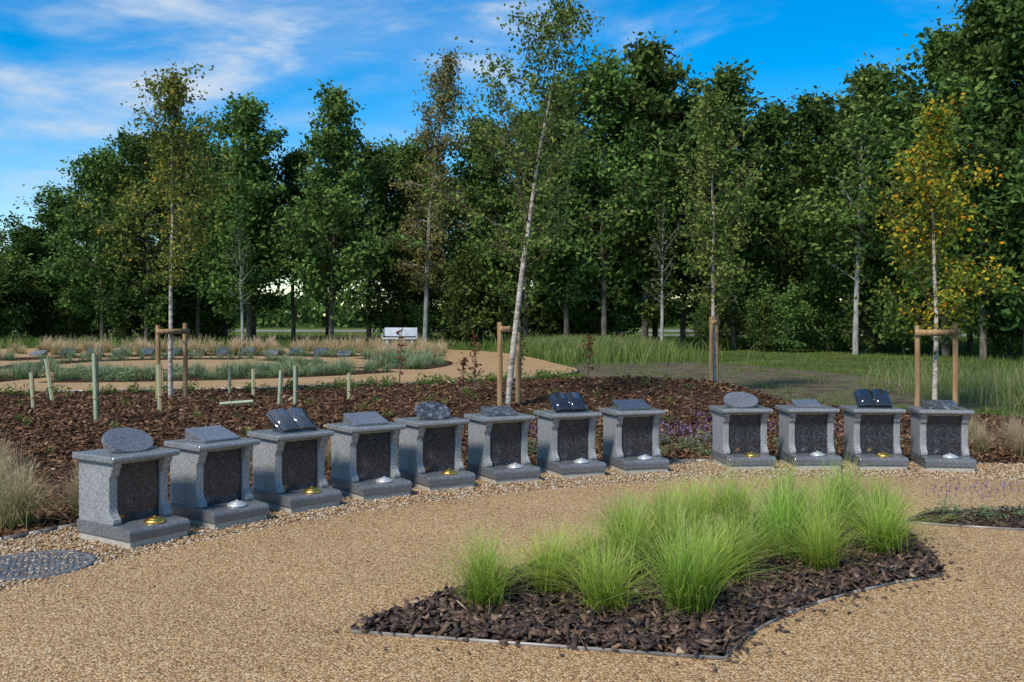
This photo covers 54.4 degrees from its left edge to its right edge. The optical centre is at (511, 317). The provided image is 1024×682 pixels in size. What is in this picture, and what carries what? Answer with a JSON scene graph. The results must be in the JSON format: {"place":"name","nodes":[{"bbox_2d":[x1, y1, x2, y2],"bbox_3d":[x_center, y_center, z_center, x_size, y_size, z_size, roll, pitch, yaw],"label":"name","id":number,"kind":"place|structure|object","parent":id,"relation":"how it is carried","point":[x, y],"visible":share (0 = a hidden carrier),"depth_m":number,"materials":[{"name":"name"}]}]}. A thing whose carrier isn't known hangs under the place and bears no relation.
{"place":"outdoors","nodes":[
{"label":"outdoors","id":0,"kind":"place"},
{"bbox_2d":[0,348,576,391],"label":"gravel path","id":1,"kind":"structure","parent":0,"point":[487,360],"depth_m":29.57,"materials":[{"name":"beige gravel"}]},
{"bbox_2d":[0,358,325,371],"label":"ring bed","id":2,"kind":"object","parent":1,"relation":"on","point":[68,362],"visible":0.28,"depth_m":35.43,"materials":[{"name":"green plant"}]},
{"bbox_2d":[11,351,323,370],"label":"perennials","id":3,"kind":"object","parent":2,"relation":"on","point":[165,356],"visible":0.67,"depth_m":34.81,"materials":[{"name":"green plant"}]},
{"bbox_2d":[0,354,452,381],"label":"ring flower bed","id":4,"kind":"object","parent":1,"relation":"on","point":[447,363],"visible":0.38,"depth_m":28.40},
{"bbox_2d":[0,342,446,381],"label":"silver perennials","id":5,"kind":"object","parent":4,"relation":"in","point":[414,361],"visible":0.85,"depth_m":26.94,"materials":[{"name":"green plant"}]},
{"bbox_2d":[0,332,458,357],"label":"feather grass drift","id":6,"kind":"object","parent":4,"relation":"in","point":[236,346],"visible":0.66,"depth_m":44.29,"materials":[{"name":"green plant"}]},
{"bbox_2d":[0,333,1015,349],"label":"woodland edge grass","id":7,"kind":"structure","parent":0,"point":[487,344],"depth_m":56.33,"materials":[{"name":"green plant"}]},
{"bbox_2d":[0,0,1017,316],"label":"sky","id":8,"kind":"structure","parent":0,"point":[68,68],"materials":[{"name":"blue"}]},
{"bbox_2d":[0,477,1023,681],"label":"gravel plaza","id":9,"kind":"structure","parent":0,"point":[232,612],"depth_m":5.36,"materials":[{"name":"beige gravel"}]},
{"bbox_2d":[333,508,977,671],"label":"bark chips","id":10,"kind":"object","parent":9,"relation":"on","point":[566,620],"visible":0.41,"depth_m":5.28,"materials":[{"name":"brown wood"}]},
{"bbox_2d":[370,512,592,611],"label":"ornamental grass","id":11,"kind":"object","parent":10,"relation":"on","point":[486,587],"depth_m":5.39,"materials":[{"name":"green plant"}]},
{"bbox_2d":[438,510,621,615],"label":"ornamental grass","id":12,"kind":"object","parent":10,"relation":"on","point":[543,558],"depth_m":5.65,"materials":[{"name":"green plant"}]},
{"bbox_2d":[512,533,683,614],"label":"ornamental grass","id":13,"kind":"object","parent":10,"relation":"on","point":[600,588],"depth_m":5.29,"materials":[{"name":"green plant"}]},
{"bbox_2d":[549,515,651,580],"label":"ornamental grass","id":14,"kind":"object","parent":10,"relation":"on","point":[588,542],"depth_m":5.98,"materials":[{"name":"green plant"}]},
{"bbox_2d":[519,482,684,549],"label":"ornamental grass","id":15,"kind":"object","parent":10,"relation":"on","point":[619,508],"depth_m":6.60,"materials":[{"name":"green plant"}]},
{"bbox_2d":[541,491,715,579],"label":"ornamental grass","id":16,"kind":"object","parent":10,"relation":"on","point":[636,529],"depth_m":5.99,"materials":[{"name":"green plant"}]},
{"bbox_2d":[351,573,943,659],"bbox_3d":[1.208,1.594,6.107,4.432,0.024,1.911,0,0,-42],"label":"metal edging","id":17,"kind":"object","parent":10,"relation":"on","point":[629,651],"visible":0.48,"depth_m":4.92,"materials":[{"name":"metal"}]},
{"bbox_2d":[584,472,762,549],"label":"ornamental grass","id":18,"kind":"object","parent":10,"relation":"on","point":[663,506],"depth_m":6.64,"materials":[{"name":"green plant"}]},
{"bbox_2d":[600,490,764,569],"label":"ornamental grass","id":19,"kind":"object","parent":10,"relation":"on","point":[666,523],"depth_m":6.18,"materials":[{"name":"green plant"}]},
{"bbox_2d":[573,497,813,629],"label":"ornamental grass","id":20,"kind":"object","parent":10,"relation":"on","point":[690,583],"depth_m":5.28,"materials":[{"name":"green plant"}]},
{"bbox_2d":[636,467,765,536],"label":"ornamental grass","id":21,"kind":"object","parent":10,"relation":"on","point":[694,500],"depth_m":7.06,"materials":[{"name":"green plant"}]},
{"bbox_2d":[647,510,812,599],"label":"ornamental grass","id":22,"kind":"object","parent":10,"relation":"on","point":[730,553],"depth_m":5.82,"materials":[{"name":"green plant"}]},
{"bbox_2d":[653,495,814,591],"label":"ornamental grass","id":23,"kind":"object","parent":10,"relation":"on","point":[741,539],"depth_m":6.09,"materials":[{"name":"green plant"}]},
{"bbox_2d":[670,454,839,532],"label":"ornamental grass","id":24,"kind":"object","parent":10,"relation":"on","point":[737,497],"depth_m":7.12,"materials":[{"name":"green plant"}]},
{"bbox_2d":[718,453,856,527],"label":"ornamental grass","id":25,"kind":"object","parent":10,"relation":"on","point":[785,486],"depth_m":7.44,"materials":[{"name":"green plant"}]},
{"bbox_2d":[689,472,899,560],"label":"ornamental grass","id":26,"kind":"object","parent":10,"relation":"on","point":[782,512],"depth_m":6.46,"materials":[{"name":"green plant"}]},
{"bbox_2d":[760,503,907,575],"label":"ornamental grass","id":27,"kind":"object","parent":10,"relation":"on","point":[819,557],"depth_m":6.12,"materials":[{"name":"green plant"}]},
{"bbox_2d":[770,450,908,523],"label":"ornamental grass","id":28,"kind":"object","parent":10,"relation":"on","point":[844,484],"depth_m":7.54,"materials":[{"name":"green plant"}]},
{"bbox_2d":[750,468,930,550],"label":"ornamental grass","id":29,"kind":"object","parent":10,"relation":"on","point":[832,504],"depth_m":6.72,"materials":[{"name":"green plant"}]},
{"bbox_2d":[805,484,969,558],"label":"ornamental grass","id":30,"kind":"object","parent":10,"relation":"on","point":[892,530],"depth_m":6.56,"materials":[{"name":"green plant"}]},
{"bbox_2d":[796,468,994,539],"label":"ornamental grass","id":31,"kind":"object","parent":10,"relation":"on","point":[863,493],"depth_m":7.09,"materials":[{"name":"green plant"}]},
{"bbox_2d":[904,505,1023,527],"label":"side bed mulch","id":32,"kind":"object","parent":9,"relation":"on","point":[1003,519],"visible":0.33,"depth_m":7.80,"materials":[{"name":"brown wood"}]},
{"bbox_2d":[0,374,1023,540],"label":"mulch bed","id":33,"kind":"object","parent":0,"point":[613,394],"visible":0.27,"depth_m":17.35,"materials":[{"name":"brown wood"}]},
{"bbox_2d":[0,443,76,528],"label":"feather grass","id":34,"kind":"object","parent":33,"relation":"on","point":[17,510],"depth_m":7.51,"materials":[{"name":"beige plant"}]},
{"bbox_2d":[47,59,245,397],"bbox_3d":[-6.837,-1.704,19.361,3.298,6.638,3.180,0,0,0],"label":"young birch tree","id":35,"kind":"object","parent":33,"relation":"on","point":[173,103],"visible":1,"depth_m":19.29,"materials":[{"name":"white plant"}]},
{"bbox_2d":[155,323,189,398],"bbox_3d":[-6.608,0.878,19.306,0.159,1.521,0.740,0,0,35],"label":"tree stake frame","id":36,"kind":"object","parent":33,"relation":"on","point":[184,331],"visible":0.8,"depth_m":19.48,"materials":[{"name":"wood"}]},
{"bbox_2d":[0,367,694,455],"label":"hedge seedlings","id":37,"kind":"object","parent":33,"relation":"on","point":[492,377],"visible":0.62,"depth_m":21.23,"materials":[{"name":"green plant"}]},
{"bbox_2d":[497,320,522,405],"bbox_3d":[-0.058,0.804,16.905,0.159,1.521,0.740,0,0,30],"label":"tree stake frame","id":38,"kind":"object","parent":33,"relation":"on","point":[504,329],"visible":0.76,"depth_m":16.63,"materials":[{"name":"wood"}]},
{"bbox_2d":[413,0,643,406],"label":"young birch tree","id":39,"kind":"object","parent":33,"relation":"on","point":[563,16],"visible":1,"depth_m":16.67,"materials":[{"name":"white plant"}]},
{"bbox_2d":[665,86,770,382],"bbox_3d":[4.364,-1.740,21.423,2.243,6.374,2.208,0,0,0],"label":"young birch tree","id":40,"kind":"object","parent":33,"relation":"in","point":[713,159],"visible":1,"depth_m":21.10,"materials":[{"name":"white plant"}]},
{"bbox_2d":[0,318,1023,417],"bbox_3d":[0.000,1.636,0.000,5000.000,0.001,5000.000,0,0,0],"label":"ground","id":41,"kind":"structure","parent":0,"point":[741,351],"depth_m":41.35,"materials":[{"name":"green plant"}]},
{"bbox_2d":[0,244,38,337],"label":"woodland shrub","id":42,"kind":"object","parent":41,"relation":"on","point":[19,313],"visible":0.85,"depth_m":63.61,"materials":[{"name":"green plant"}]},
{"bbox_2d":[0,224,87,340],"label":"woodland tree","id":43,"kind":"object","parent":41,"relation":"on","point":[29,243],"visible":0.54,"depth_m":66.23,"materials":[{"name":"green plant"}]},
{"bbox_2d":[13,270,75,340],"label":"woodland shrub","id":44,"kind":"object","parent":41,"relation":"on","point":[46,325],"visible":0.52,"depth_m":66.31,"materials":[{"name":"green plant"}]},
{"bbox_2d":[0,183,108,287],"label":"deciduous tree","id":45,"kind":"object","parent":41,"relation":"on","point":[49,220],"visible":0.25,"depth_m":68.24,"materials":[{"name":"green plant"}]},
{"bbox_2d":[42,266,99,337],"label":"woodland shrub","id":46,"kind":"object","parent":41,"relation":"on","point":[74,323],"visible":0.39,"depth_m":66.56,"materials":[{"name":"green plant"}]},
{"bbox_2d":[19,144,160,340],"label":"deciduous tree","id":47,"kind":"object","parent":41,"relation":"on","point":[87,178],"visible":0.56,"depth_m":60.88,"materials":[{"name":"green plant"}]},
{"bbox_2d":[64,127,198,341],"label":"deciduous tree","id":48,"kind":"object","parent":41,"relation":"on","point":[136,290],"visible":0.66,"depth_m":58.84,"materials":[{"name":"green plant"}]},
{"bbox_2d":[88,110,258,341],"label":"deciduous tree","id":49,"kind":"object","parent":41,"relation":"on","point":[193,273],"visible":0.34,"depth_m":61.03,"materials":[{"name":"green plant"}]},
{"bbox_2d":[169,88,310,341],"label":"deciduous tree","id":50,"kind":"object","parent":41,"relation":"on","point":[244,125],"visible":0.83,"depth_m":57.14,"materials":[{"name":"green plant"}]},
{"bbox_2d":[219,200,263,341],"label":"sparse pale tree","id":51,"kind":"object","parent":41,"relation":"on","point":[238,255],"visible":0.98,"depth_m":53.93,"materials":[{"name":"green plant"}]},
{"bbox_2d":[245,140,339,339],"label":"woodland tree","id":52,"kind":"object","parent":41,"relation":"on","point":[288,161],"visible":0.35,"depth_m":59.94,"materials":[{"name":"green plant"}]},
{"bbox_2d":[273,79,424,340],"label":"deciduous tree","id":53,"kind":"object","parent":41,"relation":"on","point":[333,144],"visible":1,"depth_m":55.11,"materials":[{"name":"green plant"}]},
{"bbox_2d":[302,137,436,341],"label":"woodland tree","id":54,"kind":"object","parent":41,"relation":"on","point":[368,160],"visible":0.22,"depth_m":60.77,"materials":[{"name":"green plant"}]},
{"bbox_2d":[323,233,435,340],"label":"woodland shrub","id":55,"kind":"object","parent":41,"relation":"on","point":[382,315],"visible":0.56,"depth_m":58.19,"materials":[{"name":"green plant"}]},
{"bbox_2d":[339,134,488,340],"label":"deciduous tree","id":56,"kind":"object","parent":41,"relation":"on","point":[412,150],"visible":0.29,"depth_m":60.89,"materials":[{"name":"green plant"}]},
{"bbox_2d":[382,48,474,343],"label":"weeping birch","id":57,"kind":"object","parent":41,"relation":"on","point":[441,100],"visible":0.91,"depth_m":55.82,"materials":[{"name":"green plant"}]},
{"bbox_2d":[425,241,515,346],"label":"woodland shrub","id":58,"kind":"object","parent":41,"relation":"on","point":[464,278],"visible":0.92,"depth_m":54.56,"materials":[{"name":"green plant"}]},
{"bbox_2d":[414,110,532,342],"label":"deciduous tree","id":59,"kind":"object","parent":41,"relation":"on","point":[476,177],"visible":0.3,"depth_m":56.88,"materials":[{"name":"green plant"}]},
{"bbox_2d":[0,462,1023,589],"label":"loose gravel border","id":60,"kind":"object","parent":41,"relation":"on","point":[165,546],"visible":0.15,"depth_m":8.53,"materials":[{"name":"beige gravel"}]},
{"bbox_2d":[0,550,96,580],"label":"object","id":61,"kind":"object","parent":60,"relation":"on","point":[12,563],"visible":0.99,"depth_m":6.43,"materials":[{"name":"stone"}]},
{"bbox_2d":[72,427,189,548],"bbox_3d":[-2.765,1.213,7.258,0.660,0.794,0.552,0,0,35],"label":"granite memorial vault","id":62,"kind":"object","parent":60,"relation":"on","point":[123,488],"visible":1,"depth_m":7.15,"materials":[{"name":"stone"}]},
{"bbox_2d":[164,425,268,529],"bbox_3d":[-2.330,1.246,7.887,0.660,0.728,0.552,0,0,40],"label":"granite memorial vault","id":63,"kind":"object","parent":60,"relation":"on","point":[210,477],"visible":0.98,"depth_m":7.79,"materials":[{"name":"stone"}]},
{"bbox_2d":[247,407,341,513],"bbox_3d":[-1.853,1.198,8.515,0.552,0.824,0.660,0,0,-44],"label":"granite memorial vault","id":64,"kind":"object","parent":60,"relation":"on","point":[289,463],"visible":0.98,"depth_m":8.43,"materials":[{"name":"stone"}]},
{"bbox_2d":[326,411,411,500],"bbox_3d":[-1.294,1.246,9.064,0.552,0.728,0.660,0,0,-37],"label":"granite memorial vault","id":65,"kind":"object","parent":60,"relation":"on","point":[364,456],"visible":0.99,"depth_m":8.98,"materials":[{"name":"stone"}]},
{"bbox_2d":[394,401,474,490],"bbox_3d":[-0.734,1.215,9.536,0.552,0.790,0.660,0,0,-33],"label":"granite memorial vault","id":66,"kind":"object","parent":60,"relation":"on","point":[430,447],"visible":0.99,"depth_m":9.46,"materials":[{"name":"stone"}]},
{"bbox_2d":[464,406,540,484],"bbox_3d":[-0.093,1.258,9.932,0.552,0.704,0.660,0,0,-28],"label":"granite memorial vault","id":67,"kind":"object","parent":60,"relation":"on","point":[497,444],"visible":0.99,"depth_m":9.86,"materials":[{"name":"stone"}]},
{"bbox_2d":[0,459,1023,591],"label":"loose pebbles","id":68,"kind":"object","parent":60,"relation":"on","point":[482,485],"visible":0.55,"depth_m":9.07,"materials":[{"name":"grey gravel"}]},
{"bbox_2d":[534,392,605,478],"bbox_3d":[0.602,1.198,10.276,0.552,0.824,0.660,0,0,-21],"label":"granite memorial vault","id":69,"kind":"object","parent":60,"relation":"on","point":[566,435],"visible":1,"depth_m":10.21,"materials":[{"name":"stone"}]},
{"bbox_2d":[599,399,668,473],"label":"granite memorial vault","id":70,"kind":"object","parent":60,"relation":"on","point":[630,436],"visible":1,"depth_m":10.47,"materials":[{"name":"stone"}]},
{"bbox_2d":[709,392,775,469],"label":"granite memorial vault","id":71,"kind":"object","parent":60,"relation":"on","point":[740,420],"visible":0.98,"depth_m":10.71,"materials":[{"name":"stone"}]},
{"bbox_2d":[775,399,841,469],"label":"granite memorial vault","id":72,"kind":"object","parent":60,"relation":"on","point":[806,430],"visible":0.96,"depth_m":10.74,"materials":[{"name":"stone"}]},
{"bbox_2d":[840,389,908,469],"bbox_3d":[3.916,1.198,10.753,0.552,0.824,0.660,0,0,3],"label":"granite memorial vault","id":73,"kind":"object","parent":60,"relation":"on","point":[872,419],"visible":0.98,"depth_m":10.69,"materials":[{"name":"stone"}]},
{"bbox_2d":[907,400,975,471],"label":"granite memorial vault","id":74,"kind":"object","parent":60,"relation":"on","point":[939,435],"visible":1,"depth_m":10.57,"materials":[{"name":"stone"}]},
{"bbox_2d":[448,106,599,339],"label":"deciduous tree","id":75,"kind":"object","parent":41,"relation":"on","point":[497,283],"visible":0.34,"depth_m":54.13,"materials":[{"name":"green plant"}]},
{"bbox_2d":[109,288,974,327],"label":"distant trees","id":76,"kind":"object","parent":41,"relation":"on","point":[311,317],"visible":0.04,"depth_m":155.19,"materials":[{"name":"green plant"}]},
{"bbox_2d":[493,72,621,337],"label":"deciduous tree","id":77,"kind":"object","parent":41,"relation":"on","point":[549,279],"visible":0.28,"depth_m":52.17,"materials":[{"name":"green plant"}]},
{"bbox_2d":[569,249,652,338],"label":"woodland shrub","id":78,"kind":"object","parent":41,"relation":"on","point":[626,317],"visible":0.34,"depth_m":53.98,"materials":[{"name":"green plant"}]},
{"bbox_2d":[478,332,753,369],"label":"tall grass","id":79,"kind":"structure","parent":41,"relation":"on","point":[572,350],"depth_m":37.68,"materials":[{"name":"green plant"}]},
{"bbox_2d":[514,49,720,336],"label":"deciduous tree","id":80,"kind":"object","parent":41,"relation":"on","point":[589,167],"visible":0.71,"depth_m":50.72,"materials":[{"name":"green plant"}]},
{"bbox_2d":[569,30,716,340],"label":"deciduous tree","id":81,"kind":"object","parent":41,"relation":"on","point":[652,55],"visible":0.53,"depth_m":51.02,"materials":[{"name":"green plant"}]},
{"bbox_2d":[567,72,743,345],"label":"deciduous tree","id":82,"kind":"object","parent":41,"relation":"on","point":[682,118],"visible":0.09,"depth_m":52.37,"materials":[{"name":"green plant"}]},
{"bbox_2d":[640,183,686,342],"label":"sparse pale tree","id":83,"kind":"object","parent":41,"relation":"on","point":[662,232],"visible":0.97,"depth_m":48.51,"materials":[{"name":"green plant"}]},
{"bbox_2d":[683,285,738,348],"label":"woodland shrub","id":84,"kind":"object","parent":41,"relation":"on","point":[704,315],"visible":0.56,"depth_m":48.29,"materials":[{"name":"green plant"}]},
{"bbox_2d":[636,57,803,349],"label":"deciduous tree","id":85,"kind":"object","parent":41,"relation":"on","point":[730,79],"visible":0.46,"depth_m":49.13,"materials":[{"name":"green plant"}]},
{"bbox_2d":[722,261,790,349],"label":"woodland shrub","id":86,"kind":"object","parent":41,"relation":"on","point":[755,293],"visible":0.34,"depth_m":48.95,"materials":[{"name":"green plant"}]},
{"bbox_2d":[741,289,782,351],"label":"woodland shrub","id":87,"kind":"object","parent":41,"relation":"on","point":[763,317],"visible":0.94,"depth_m":46.54,"materials":[{"name":"green plant"}]},
{"bbox_2d":[720,240,808,348],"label":"woodland shrub","id":88,"kind":"object","parent":41,"relation":"on","point":[777,272],"visible":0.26,"depth_m":49.17,"materials":[{"name":"green plant"}]},
{"bbox_2d":[757,276,819,352],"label":"woodland shrub","id":89,"kind":"object","parent":41,"relation":"on","point":[791,315],"visible":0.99,"depth_m":45.82,"materials":[{"name":"green plant"}]},
{"bbox_2d":[706,96,888,308],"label":"deciduous tree","id":90,"kind":"object","parent":41,"relation":"on","point":[773,115],"visible":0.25,"depth_m":50.60,"materials":[{"name":"green plant"}]},
{"bbox_2d":[742,85,874,348],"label":"deciduous tree","id":91,"kind":"object","parent":41,"relation":"on","point":[817,115],"visible":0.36,"depth_m":49.45,"materials":[{"name":"green plant"}]},
{"bbox_2d":[791,234,864,351],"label":"woodland shrub","id":92,"kind":"object","parent":41,"relation":"on","point":[820,288],"visible":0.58,"depth_m":46.85,"materials":[{"name":"green plant"}]},
{"bbox_2d":[760,52,931,352],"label":"deciduous tree","id":93,"kind":"object","parent":41,"relation":"on","point":[865,84],"visible":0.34,"depth_m":45.30,"materials":[{"name":"green plant"}]},
{"bbox_2d":[816,94,891,354],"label":"sparse pale tree","id":94,"kind":"object","parent":41,"relation":"on","point":[857,263],"visible":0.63,"depth_m":43.42,"materials":[{"name":"green plant"}]},
{"bbox_2d":[824,257,901,353],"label":"woodland shrub","id":95,"kind":"object","parent":41,"relation":"on","point":[864,342],"visible":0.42,"depth_m":44.51,"materials":[{"name":"green plant"}]},
{"bbox_2d":[840,217,962,353],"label":"woodland shrub","id":96,"kind":"object","parent":41,"relation":"on","point":[897,333],"visible":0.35,"depth_m":43.22,"materials":[{"name":"green plant"}]},
{"bbox_2d":[821,18,1019,355],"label":"deciduous tree","id":97,"kind":"object","parent":41,"relation":"on","point":[893,147],"visible":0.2,"depth_m":41.59,"materials":[{"name":"green plant"}]},
{"bbox_2d":[850,355,1023,410],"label":"seeding grass","id":98,"kind":"structure","parent":41,"relation":"on","point":[980,382],"depth_m":20.96,"materials":[{"name":"green plant"}]},
{"bbox_2d":[914,323,960,405],"bbox_3d":[7.199,0.862,16.910,0.780,1.521,0.159,0,0,-3],"label":"tree stake frame","id":99,"kind":"object","parent":41,"relation":"on","point":[955,331],"visible":0.92,"depth_m":16.85,"materials":[{"name":"wood"}]},
{"bbox_2d":[872,0,1023,359],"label":"deciduous tree","id":100,"kind":"object","parent":41,"relation":"on","point":[983,50],"visible":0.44,"depth_m":37.48,"materials":[{"name":"green plant"}]},
{"bbox_2d":[913,0,1023,360],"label":"deciduous tree","id":101,"kind":"object","parent":41,"relation":"on","point":[992,100],"visible":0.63,"depth_m":36.42,"materials":[{"name":"green plant"}]},
{"bbox_2d":[916,0,1023,301],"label":"deciduous tree","id":102,"kind":"object","parent":41,"relation":"on","point":[1007,19],"visible":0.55,"depth_m":35.20,"materials":[{"name":"green plant"}]},
{"bbox_2d":[951,251,1021,352],"bbox_3d":[20.143,-1.641,38.065,5.246,6.556,7.207,0,0,-37],"label":"woodland shrub","id":103,"kind":"object","parent":41,"relation":"on","point":[993,325],"visible":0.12,"depth_m":37.93,"materials":[{"name":"green plant"}]},
{"bbox_2d":[574,361,1023,411],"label":"soil path","id":104,"kind":"structure","parent":0,"point":[813,387],"depth_m":25.60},
{"bbox_2d":[849,91,1023,399],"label":"young birch tree","id":105,"kind":"object","parent":104,"relation":"on","point":[935,120],"visible":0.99,"depth_m":17.11,"materials":[{"name":"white plant"}]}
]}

